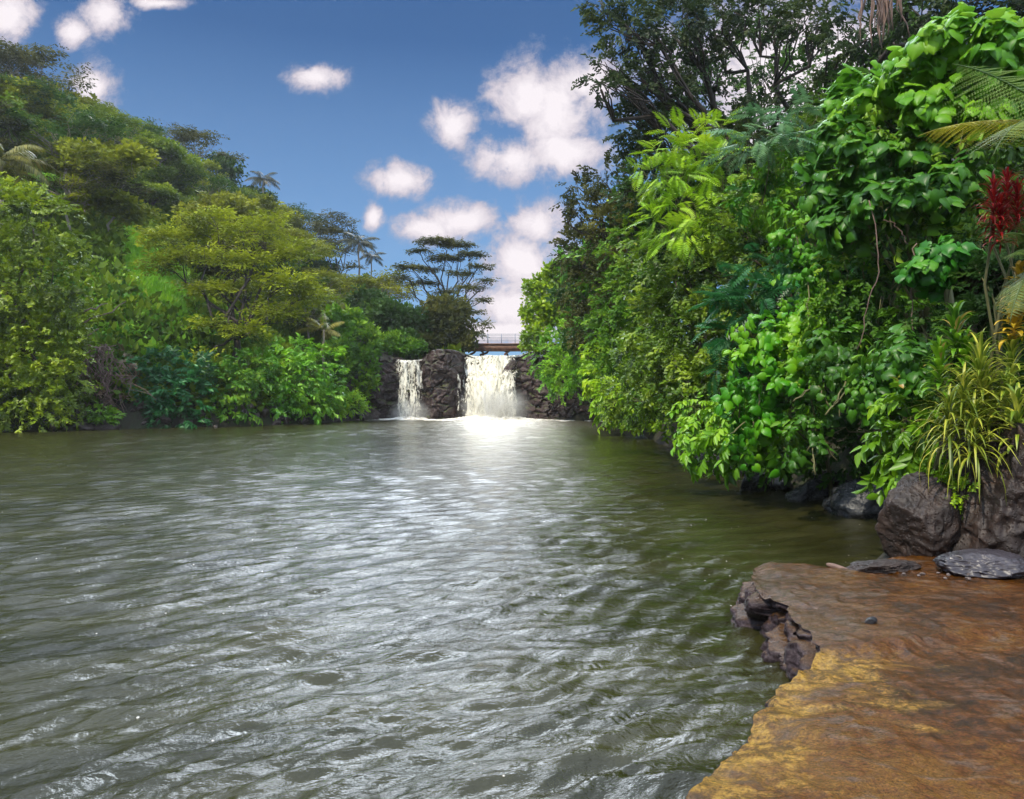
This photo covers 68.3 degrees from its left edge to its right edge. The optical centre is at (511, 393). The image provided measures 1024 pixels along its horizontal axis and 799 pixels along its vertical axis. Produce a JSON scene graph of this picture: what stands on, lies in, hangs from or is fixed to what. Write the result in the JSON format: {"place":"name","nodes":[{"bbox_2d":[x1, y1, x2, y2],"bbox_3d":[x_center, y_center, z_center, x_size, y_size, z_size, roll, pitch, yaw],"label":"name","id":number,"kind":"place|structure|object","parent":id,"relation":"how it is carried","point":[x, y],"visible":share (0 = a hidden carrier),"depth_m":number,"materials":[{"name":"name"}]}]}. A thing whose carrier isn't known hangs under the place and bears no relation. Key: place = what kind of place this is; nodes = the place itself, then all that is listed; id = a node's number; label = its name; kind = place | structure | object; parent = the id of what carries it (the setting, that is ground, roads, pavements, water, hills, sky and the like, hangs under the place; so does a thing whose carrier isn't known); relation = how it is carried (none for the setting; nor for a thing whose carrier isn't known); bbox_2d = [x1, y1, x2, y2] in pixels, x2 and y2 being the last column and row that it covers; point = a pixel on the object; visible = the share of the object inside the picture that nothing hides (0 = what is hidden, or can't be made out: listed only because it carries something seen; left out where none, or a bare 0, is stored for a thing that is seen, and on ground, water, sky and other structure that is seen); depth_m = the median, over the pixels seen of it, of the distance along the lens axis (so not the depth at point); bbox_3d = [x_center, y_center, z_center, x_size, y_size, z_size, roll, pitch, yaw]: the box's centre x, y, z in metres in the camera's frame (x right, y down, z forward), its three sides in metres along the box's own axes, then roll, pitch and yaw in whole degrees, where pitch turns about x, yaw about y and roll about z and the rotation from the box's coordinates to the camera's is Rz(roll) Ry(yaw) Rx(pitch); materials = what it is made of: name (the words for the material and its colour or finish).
{"place":"outdoors","nodes":[
{"label":"outdoors","id":0,"kind":"place"},
{"bbox_2d":[0,419,883,798],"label":"river water","id":1,"kind":"structure","parent":0,"point":[444,609],"depth_m":7.32,"materials":[{"name":"liquid"}]},
{"bbox_2d":[379,414,612,421],"bbox_3d":[-0.880,1.844,59.493,20.103,0.632,5.616,0,0,16],"label":"foam","id":2,"kind":"object","parent":1,"relation":"on","point":[486,417],"visible":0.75,"depth_m":59.77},
{"bbox_2d":[784,479,828,500],"bbox_3d":[5.873,2.057,14.989,0.953,0.550,0.717,-32,-11,18],"label":"rock","id":3,"kind":"object","parent":1,"relation":"in","point":[809,490],"visible":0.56,"depth_m":14.76,"materials":[{"name":"grey stone"}]},
{"bbox_2d":[344,349,622,419],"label":"cliff","id":4,"kind":"structure","parent":0,"point":[441,370],"depth_m":61.15,"materials":[{"name":"grey stone"}]},
{"bbox_2d":[396,359,422,417],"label":"waterfall","id":5,"kind":"structure","parent":4,"relation":"on","point":[404,382],"depth_m":61.14,"materials":[{"name":"white liquid"}]},
{"bbox_2d":[462,355,517,417],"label":"waterfall","id":6,"kind":"structure","parent":4,"relation":"on","point":[486,401],"depth_m":60.95,"materials":[{"name":"white liquid"}]},
{"bbox_2d":[0,253,970,559],"bbox_3d":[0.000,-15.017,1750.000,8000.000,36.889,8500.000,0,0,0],"label":"ground","id":7,"kind":"structure","parent":0,"point":[130,419],"depth_m":44.59,"materials":[{"name":"soil"}]},
{"bbox_2d":[0,99,32,156],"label":"broadleaf tree","id":8,"kind":"object","parent":7,"relation":"on","point":[6,122],"visible":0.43,"depth_m":65.56,"materials":[{"name":"green plant"}]},
{"bbox_2d":[0,90,54,174],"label":"broadleaf tree","id":9,"kind":"object","parent":7,"relation":"on","point":[3,132],"visible":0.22,"depth_m":67.81,"materials":[{"name":"green plant"}]},
{"bbox_2d":[0,144,57,226],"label":"palm tree","id":10,"kind":"object","parent":7,"relation":"on","point":[13,157],"visible":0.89,"depth_m":56.07,"materials":[{"name":"green plant"}]},
{"bbox_2d":[0,40,57,80],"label":"umbrella tree","id":11,"kind":"object","parent":7,"relation":"on","point":[20,61],"visible":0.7,"depth_m":93.35,"materials":[{"name":"green plant"}]},
{"bbox_2d":[0,72,69,120],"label":"umbrella tree","id":12,"kind":"object","parent":7,"relation":"on","point":[45,87],"visible":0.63,"depth_m":78.55,"materials":[{"name":"green plant"}]},
{"bbox_2d":[0,80,78,128],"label":"broadleaf tree","id":13,"kind":"object","parent":7,"relation":"on","point":[30,106],"visible":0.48,"depth_m":79.12,"materials":[{"name":"green plant"}]},
{"bbox_2d":[0,36,97,96],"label":"umbrella tree","id":14,"kind":"object","parent":7,"relation":"on","point":[41,56],"visible":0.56,"depth_m":96.50,"materials":[{"name":"green plant"}]},
{"bbox_2d":[0,171,104,432],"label":"vine covered tree","id":15,"kind":"object","parent":7,"relation":"on","point":[46,311],"visible":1,"depth_m":41.24,"materials":[{"name":"green plant"}]},
{"bbox_2d":[0,102,141,177],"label":"umbrella tree","id":16,"kind":"object","parent":7,"relation":"on","point":[103,130],"visible":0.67,"depth_m":70.07,"materials":[{"name":"green plant"}]},
{"bbox_2d":[2,155,155,230],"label":"umbrella tree","id":17,"kind":"object","parent":7,"relation":"on","point":[126,187],"visible":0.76,"depth_m":59.05,"materials":[{"name":"green plant"}]},
{"bbox_2d":[82,401,125,427],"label":"shrub","id":18,"kind":"object","parent":7,"relation":"on","point":[107,416],"visible":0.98,"depth_m":43.20,"materials":[{"name":"green plant"}]},
{"bbox_2d":[68,343,141,407],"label":"dry shrub","id":19,"kind":"object","parent":7,"relation":"on","point":[119,365],"visible":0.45,"depth_m":45.43,"materials":[{"name":"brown plant"}]},
{"bbox_2d":[61,302,156,420],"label":"dead branches","id":20,"kind":"object","parent":7,"relation":"on","point":[107,386],"visible":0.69,"depth_m":44.43,"materials":[{"name":"brown wood"}]},
{"bbox_2d":[54,135,168,231],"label":"broadleaf tree","id":21,"kind":"object","parent":7,"relation":"on","point":[121,204],"visible":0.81,"depth_m":60.59,"materials":[{"name":"green plant"}]},
{"bbox_2d":[52,103,170,148],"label":"umbrella tree","id":22,"kind":"object","parent":7,"relation":"on","point":[127,119],"visible":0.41,"depth_m":86.81,"materials":[{"name":"green plant"}]},
{"bbox_2d":[118,223,196,312],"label":"grass","id":23,"kind":"structure","parent":7,"relation":"on","point":[153,284],"depth_m":60.21,"materials":[{"name":"green plant"}]},
{"bbox_2d":[131,180,183,206],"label":"broadleaf tree","id":24,"kind":"object","parent":7,"relation":"on","point":[163,193],"visible":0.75,"depth_m":84.18,"materials":[{"name":"green plant"}]},
{"bbox_2d":[138,129,189,184],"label":"broadleaf tree","id":25,"kind":"object","parent":7,"relation":"on","point":[160,170],"visible":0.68,"depth_m":91.81,"materials":[{"name":"green plant"}]},
{"bbox_2d":[113,345,219,428],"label":"bush","id":26,"kind":"object","parent":7,"relation":"on","point":[176,381],"visible":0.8,"depth_m":46.25,"materials":[{"name":"green plant"}]},
{"bbox_2d":[141,144,207,197],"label":"broadleaf tree","id":27,"kind":"object","parent":7,"relation":"on","point":[192,164],"visible":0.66,"depth_m":93.31,"materials":[{"name":"green plant"}]},
{"bbox_2d":[157,119,248,161],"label":"umbrella tree","id":28,"kind":"object","parent":7,"relation":"on","point":[199,134],"visible":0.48,"depth_m":115.06,"materials":[{"name":"green plant"}]},
{"bbox_2d":[170,170,247,198],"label":"umbrella tree","id":29,"kind":"object","parent":7,"relation":"on","point":[217,182],"visible":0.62,"depth_m":96.17,"materials":[{"name":"green plant"}]},
{"bbox_2d":[171,190,265,242],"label":"broadleaf tree","id":30,"kind":"object","parent":7,"relation":"on","point":[240,203],"visible":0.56,"depth_m":80.22,"materials":[{"name":"green plant"}]},
{"bbox_2d":[205,151,248,195],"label":"broadleaf tree","id":31,"kind":"object","parent":7,"relation":"on","point":[230,168],"visible":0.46,"depth_m":119.64,"materials":[{"name":"green plant"}]},
{"bbox_2d":[0,135,464,422],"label":"undergrowth","id":32,"kind":"object","parent":7,"relation":"on","point":[106,243],"visible":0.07,"depth_m":53.96,"materials":[{"name":"green plant"}]},
{"bbox_2d":[127,202,340,363],"bbox_3d":[-21.241,-7.624,55.233,15.275,13.680,10.476,0,0,33],"label":"spreading tree","id":33,"kind":"object","parent":7,"relation":"on","point":[236,330],"visible":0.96,"depth_m":54.64,"materials":[{"name":"green plant"}]},
{"bbox_2d":[189,345,282,426],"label":"bush","id":34,"kind":"object","parent":7,"relation":"on","point":[224,400],"visible":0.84,"depth_m":48.57,"materials":[{"name":"green plant"}]},
{"bbox_2d":[181,227,302,300],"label":"broadleaf tree","id":35,"kind":"object","parent":7,"relation":"on","point":[212,272],"visible":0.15,"depth_m":66.27,"materials":[{"name":"green plant"}]},
{"bbox_2d":[255,332,352,424],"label":"bush","id":36,"kind":"object","parent":7,"relation":"on","point":[298,362],"visible":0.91,"depth_m":51.93,"materials":[{"name":"green plant"}]},
{"bbox_2d":[296,312,344,419],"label":"palm tree","id":37,"kind":"object","parent":7,"relation":"on","point":[328,331],"visible":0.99,"depth_m":53.71,"materials":[{"name":"green plant"}]},
{"bbox_2d":[302,208,370,276],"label":"umbrella tree","id":38,"kind":"object","parent":7,"relation":"on","point":[330,231],"visible":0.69,"depth_m":107.11,"materials":[{"name":"green plant"}]},
{"bbox_2d":[305,266,378,298],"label":"umbrella tree","id":39,"kind":"object","parent":7,"relation":"on","point":[327,274],"visible":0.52,"depth_m":82.59,"materials":[{"name":"green plant"}]},
{"bbox_2d":[317,301,385,400],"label":"broadleaf tree","id":40,"kind":"object","parent":7,"relation":"on","point":[353,327],"visible":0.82,"depth_m":60.60,"materials":[{"name":"green plant"}]},
{"bbox_2d":[332,386,372,419],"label":"shrub","id":41,"kind":"object","parent":7,"relation":"on","point":[343,411],"visible":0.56,"depth_m":56.34,"materials":[{"name":"green plant"}]},
{"bbox_2d":[335,232,379,276],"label":"palm tree","id":42,"kind":"object","parent":7,"relation":"on","point":[364,244],"visible":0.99,"depth_m":103.79,"materials":[{"name":"green plant"}]},
{"bbox_2d":[343,265,421,299],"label":"broadleaf tree","id":43,"kind":"object","parent":7,"relation":"on","point":[397,288],"visible":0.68,"depth_m":83.12,"materials":[{"name":"green plant"}]},
{"bbox_2d":[343,283,436,359],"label":"broadleaf tree","id":44,"kind":"object","parent":7,"relation":"on","point":[395,314],"visible":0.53,"depth_m":65.37,"materials":[{"name":"green plant"}]},
{"bbox_2d":[374,328,429,358],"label":"bush","id":45,"kind":"object","parent":7,"relation":"on","point":[387,340],"visible":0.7,"depth_m":63.31,"materials":[{"name":"green plant"}]},
{"bbox_2d":[390,233,501,340],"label":"umbrella tree","id":46,"kind":"object","parent":7,"relation":"on","point":[449,243],"visible":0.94,"depth_m":78.67,"materials":[{"name":"green plant"}]},
{"bbox_2d":[411,290,481,355],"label":"broadleaf tree","id":47,"kind":"object","parent":7,"relation":"on","point":[449,316],"visible":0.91,"depth_m":66.17,"materials":[{"name":"green plant"}]},
{"bbox_2d":[469,334,556,355],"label":"footbridge","id":48,"kind":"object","parent":7,"relation":"on","point":[506,348],"visible":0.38,"depth_m":71.33,"materials":[{"name":"brown metal"}]},
{"bbox_2d":[517,257,580,354],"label":"feathery tree","id":49,"kind":"object","parent":7,"relation":"on","point":[543,310],"visible":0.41,"depth_m":60.44,"materials":[{"name":"plant"}]},
{"bbox_2d":[522,315,605,406],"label":"bush","id":50,"kind":"object","parent":7,"relation":"on","point":[552,380],"visible":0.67,"depth_m":56.60,"materials":[{"name":"green plant"}]},
{"bbox_2d":[547,149,657,358],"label":"broadleaf tree","id":51,"kind":"object","parent":7,"relation":"on","point":[589,232],"visible":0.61,"depth_m":38.73,"materials":[{"name":"green plant"}]},
{"bbox_2d":[544,221,694,411],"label":"broadleaf tree","id":52,"kind":"object","parent":7,"relation":"on","point":[563,332],"visible":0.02,"depth_m":50.02,"materials":[{"name":"green plant"}]},
{"bbox_2d":[577,337,669,436],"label":"bush","id":53,"kind":"object","parent":7,"relation":"on","point":[590,391],"visible":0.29,"depth_m":38.12,"materials":[{"name":"green plant"}]},
{"bbox_2d":[553,220,720,302],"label":"broadleaf tree","id":54,"kind":"object","parent":7,"relation":"on","point":[586,286],"visible":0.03,"depth_m":42.16,"materials":[{"name":"green plant"}]},
{"bbox_2d":[579,213,712,443],"bbox_3d":[5.549,-3.067,31.732,5.278,9.896,9.470,0,0,0],"label":"broadleaf tree","id":55,"kind":"object","parent":7,"relation":"on","point":[618,310],"visible":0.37,"depth_m":32.37,"materials":[{"name":"green plant"}]},
{"bbox_2d":[578,179,746,345],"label":"broadleaf tree","id":56,"kind":"object","parent":7,"relation":"on","point":[636,199],"visible":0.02,"depth_m":39.40,"materials":[{"name":"green plant"}]},
{"bbox_2d":[597,223,773,454],"bbox_3d":[5.230,-1.794,22.503,4.629,6.748,8.788,0,0,0],"label":"leafy tree","id":57,"kind":"object","parent":7,"relation":"on","point":[650,357],"visible":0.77,"depth_m":21.23,"materials":[{"name":"green plant"}]},
{"bbox_2d":[622,158,748,306],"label":"broadleaf tree","id":58,"kind":"object","parent":7,"relation":"on","point":[659,254],"visible":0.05,"depth_m":32.06,"materials":[{"name":"green plant"}]},
{"bbox_2d":[626,179,755,376],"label":"feathery tree","id":59,"kind":"object","parent":7,"relation":"on","point":[677,221],"visible":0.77,"depth_m":20.47,"materials":[{"name":"green plant"}]},
{"bbox_2d":[625,106,763,376],"bbox_3d":[5.485,-3.921,22.370,4.436,9.478,3.497,0,0,0],"label":"feathery tree","id":60,"kind":"object","parent":7,"relation":"on","point":[675,158],"visible":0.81,"depth_m":22.16,"materials":[{"name":"green plant"}]},
{"bbox_2d":[600,9,841,331],"bbox_3d":[9.345,-9.842,32.953,9.281,16.868,11.032,0,0,30],"label":"broadleaf tree","id":61,"kind":"object","parent":7,"relation":"on","point":[627,184],"visible":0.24,"depth_m":34.00,"materials":[{"name":"green plant"}]},
{"bbox_2d":[667,386,816,490],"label":"leafy shrub","id":62,"kind":"object","parent":7,"relation":"on","point":[707,439],"visible":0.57,"depth_m":15.08,"materials":[{"name":"green plant"}]},
{"bbox_2d":[697,83,851,440],"bbox_3d":[5.513,-2.156,15.244,3.458,8.050,2.109,0,0,-15],"label":"feathery shrub","id":63,"kind":"object","parent":7,"relation":"on","point":[783,136],"visible":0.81,"depth_m":15.13,"materials":[{"name":"green plant"}]},
{"bbox_2d":[710,301,841,497],"bbox_3d":[5.173,0.562,13.585,3.352,4.411,1.627,0,0,-22],"label":"heart leaf vine","id":64,"kind":"object","parent":7,"relation":"on","point":[756,418],"visible":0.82,"depth_m":13.17,"materials":[{"name":"green plant"}]},
{"bbox_2d":[719,134,841,411],"bbox_3d":[5.845,-1.972,15.725,2.839,6.445,3.058,0,0,0],"label":"leafy bush","id":65,"kind":"object","parent":7,"relation":"on","point":[772,219],"visible":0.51,"depth_m":15.37,"materials":[{"name":"green plant"}]},
{"bbox_2d":[686,232,881,443],"bbox_3d":[5.660,-1.031,15.927,4.002,5.076,2.812,0,0,0],"label":"feathery tree","id":66,"kind":"object","parent":7,"relation":"on","point":[730,295],"visible":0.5,"depth_m":15.91,"materials":[{"name":"green plant"}]},
{"bbox_2d":[547,270,1023,421],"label":"undergrowth","id":67,"kind":"object","parent":7,"relation":"on","point":[956,293],"visible":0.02,"depth_m":17.88,"materials":[{"name":"green plant"}]},
{"bbox_2d":[695,91,880,409],"bbox_3d":[6.710,-3.226,18.155,4.267,8.113,3.969,0,0,0],"label":"leafy tree","id":68,"kind":"object","parent":7,"relation":"on","point":[726,236],"visible":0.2,"depth_m":18.31,"materials":[{"name":"green plant"}]},
{"bbox_2d":[570,0,1023,331],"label":"tall tree","id":69,"kind":"object","parent":7,"relation":"on","point":[637,94],"visible":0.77,"depth_m":28.93,"materials":[{"name":"green plant"}]},
{"bbox_2d":[857,0,909,48],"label":"hanging vine","id":70,"kind":"object","parent":69,"relation":"hanging from","point":[883,8],"visible":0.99,"depth_m":20.00,"materials":[{"name":"brown plant"}]},
{"bbox_2d":[766,209,872,474],"bbox_3d":[5.548,-0.562,13.745,1.724,5.750,3.254,0,0,22],"label":"leafy vine","id":71,"kind":"object","parent":7,"relation":"on","point":[803,261],"visible":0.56,"depth_m":13.20,"materials":[{"name":"green plant"}]},
{"bbox_2d":[770,316,926,474],"bbox_3d":[5.438,0.373,11.624,2.410,3.154,2.844,0,0,0],"label":"leafy vine","id":72,"kind":"object","parent":7,"relation":"on","point":[838,357],"visible":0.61,"depth_m":11.82,"materials":[{"name":"green plant"}]},
{"bbox_2d":[685,555,1023,798],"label":"rock ledge","id":73,"kind":"object","parent":7,"relation":"on","point":[916,691],"visible":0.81,"depth_m":4.41,"materials":[{"name":"brown stone"}]},
{"bbox_2d":[846,559,921,573],"bbox_3d":[3.585,1.673,7.306,0.752,0.146,0.316,-2,0,-9],"label":"rock","id":74,"kind":"object","parent":73,"relation":"on","point":[886,566],"visible":0.88,"depth_m":7.20,"materials":[{"name":"grey stone"}]},
{"bbox_2d":[875,471,961,557],"bbox_3d":[4.438,1.405,8.245,0.765,1.101,0.835,9,-4,-23],"label":"boulder","id":75,"kind":"object","parent":73,"relation":"on","point":[915,518],"visible":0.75,"depth_m":8.06,"materials":[{"name":"grey stone"}]},
{"bbox_2d":[932,548,1023,578],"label":"boulder","id":76,"kind":"object","parent":73,"relation":"on","point":[986,563],"visible":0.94,"depth_m":6.94,"materials":[{"name":"grey stone"}]},
{"bbox_2d":[941,415,1023,557],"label":"boulder","id":77,"kind":"object","parent":73,"relation":"on","point":[991,520],"visible":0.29,"depth_m":7.69,"materials":[{"name":"grey stone"}]},
{"bbox_2d":[829,478,895,518],"bbox_3d":[6.263,1.806,13.028,1.528,0.782,1.187,-17,-4,15],"label":"rock","id":78,"kind":"object","parent":7,"relation":"on","point":[845,502],"visible":0.34,"depth_m":12.71,"materials":[{"name":"grey stone"}]},
{"bbox_2d":[777,244,949,464],"bbox_3d":[5.441,-0.005,12.045,2.204,4.894,2.893,0,0,0],"label":"leafy bush","id":79,"kind":"object","parent":7,"relation":"on","point":[881,312],"visible":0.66,"depth_m":11.97,"materials":[{"name":"green plant"}]},
{"bbox_2d":[803,1,948,109],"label":"broadleaf tree","id":80,"kind":"object","parent":7,"relation":"on","point":[841,67],"visible":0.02,"depth_m":25.69,"materials":[{"name":"green plant"}]},
{"bbox_2d":[767,178,1006,489],"bbox_3d":[6.580,-0.853,14.199,3.268,5.626,4.916,0,0,0],"label":"leafy shrub","id":81,"kind":"object","parent":7,"relation":"on","point":[849,440],"visible":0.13,"depth_m":14.19,"materials":[{"name":"green plant"}]},
{"bbox_2d":[765,149,1023,342],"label":"broadleaf tree","id":82,"kind":"object","parent":7,"relation":"on","point":[884,253],"visible":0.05,"depth_m":15.39,"materials":[{"name":"green plant"}]},
{"bbox_2d":[792,110,998,428],"bbox_3d":[5.738,-1.646,11.513,2.662,5.808,2.406,0,0,0],"label":"leaf tree","id":83,"kind":"object","parent":7,"relation":"on","point":[826,206],"visible":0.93,"depth_m":11.35,"materials":[{"name":"green plant"}]},
{"bbox_2d":[837,323,954,432],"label":"leaf shrub","id":84,"kind":"object","parent":7,"relation":"on","point":[908,374],"visible":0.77,"depth_m":9.54,"materials":[{"name":"green plant"}]},
{"bbox_2d":[850,376,976,505],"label":"leaf shrub","id":85,"kind":"object","parent":7,"relation":"on","point":[890,466],"visible":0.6,"depth_m":8.96,"materials":[{"name":"green plant"}]},
{"bbox_2d":[820,2,1023,423],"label":"leaf tree","id":86,"kind":"object","parent":7,"relation":"on","point":[939,48],"visible":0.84,"depth_m":10.85,"materials":[{"name":"green plant"}]},
{"bbox_2d":[826,100,1023,454],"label":"leafy bush","id":87,"kind":"object","parent":7,"relation":"on","point":[1011,154],"visible":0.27,"depth_m":11.11,"materials":[{"name":"green plant"}]},
{"bbox_2d":[891,235,987,434],"bbox_3d":[5.656,-0.260,10.423,1.154,3.764,1.634,0,0,0],"label":"leaf shrub","id":88,"kind":"object","parent":7,"relation":"on","point":[934,265],"visible":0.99,"depth_m":9.85,"materials":[{"name":"green plant"}]},
{"bbox_2d":[912,451,980,518],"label":"ground cover","id":89,"kind":"object","parent":7,"relation":"on","point":[945,478],"visible":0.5,"depth_m":8.12,"materials":[{"name":"green plant"}]},
{"bbox_2d":[878,174,1023,332],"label":"broadleaf tree","id":90,"kind":"object","parent":7,"relation":"on","point":[971,286],"visible":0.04,"depth_m":15.72,"materials":[{"name":"green plant"}]},
{"bbox_2d":[915,299,992,474],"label":"strap leaved plant","id":91,"kind":"object","parent":7,"relation":"on","point":[941,348],"visible":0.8,"depth_m":8.60,"materials":[{"name":"green plant"}]},
{"bbox_2d":[893,362,1019,505],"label":"strap leaved plant","id":92,"kind":"object","parent":7,"relation":"on","point":[971,424],"visible":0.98,"depth_m":7.83,"materials":[{"name":"green plant"}]},
{"bbox_2d":[901,211,1023,421],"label":"leafy shrub","id":93,"kind":"object","parent":7,"relation":"on","point":[972,302],"visible":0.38,"depth_m":9.58,"materials":[{"name":"green plant"}]},
{"bbox_2d":[919,64,1023,182],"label":"tree fern","id":94,"kind":"object","parent":7,"relation":"on","point":[1019,123],"visible":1,"depth_m":7.96,"materials":[{"name":"green plant"}]},
{"bbox_2d":[937,328,1022,440],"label":"strap leaved plant","id":95,"kind":"object","parent":7,"relation":"on","point":[980,351],"visible":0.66,"depth_m":8.04,"materials":[{"name":"green plant"}]},
{"bbox_2d":[971,166,1023,418],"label":"red leaved plant","id":96,"kind":"object","parent":7,"relation":"on","point":[1001,204],"visible":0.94,"depth_m":8.45,"materials":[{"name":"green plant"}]},
{"bbox_2d":[977,334,1023,477],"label":"strap leaved plant","id":97,"kind":"object","parent":7,"relation":"on","point":[1015,396],"visible":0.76,"depth_m":7.94,"materials":[{"name":"green plant"}]},
{"bbox_2d":[994,260,1023,417],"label":"yellow leaved plant","id":98,"kind":"object","parent":7,"relation":"on","point":[1018,269],"visible":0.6,"depth_m":8.18,"materials":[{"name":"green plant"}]},
{"bbox_2d":[995,219,1023,405],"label":"fern","id":99,"kind":"object","parent":7,"relation":"on","point":[1020,283],"visible":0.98,"depth_m":7.97,"materials":[{"name":"green plant"}]},
{"bbox_2d":[0,0,1006,355],"label":"sky","id":100,"kind":"structure","parent":0,"point":[410,119],"materials":[{"name":"blue"}]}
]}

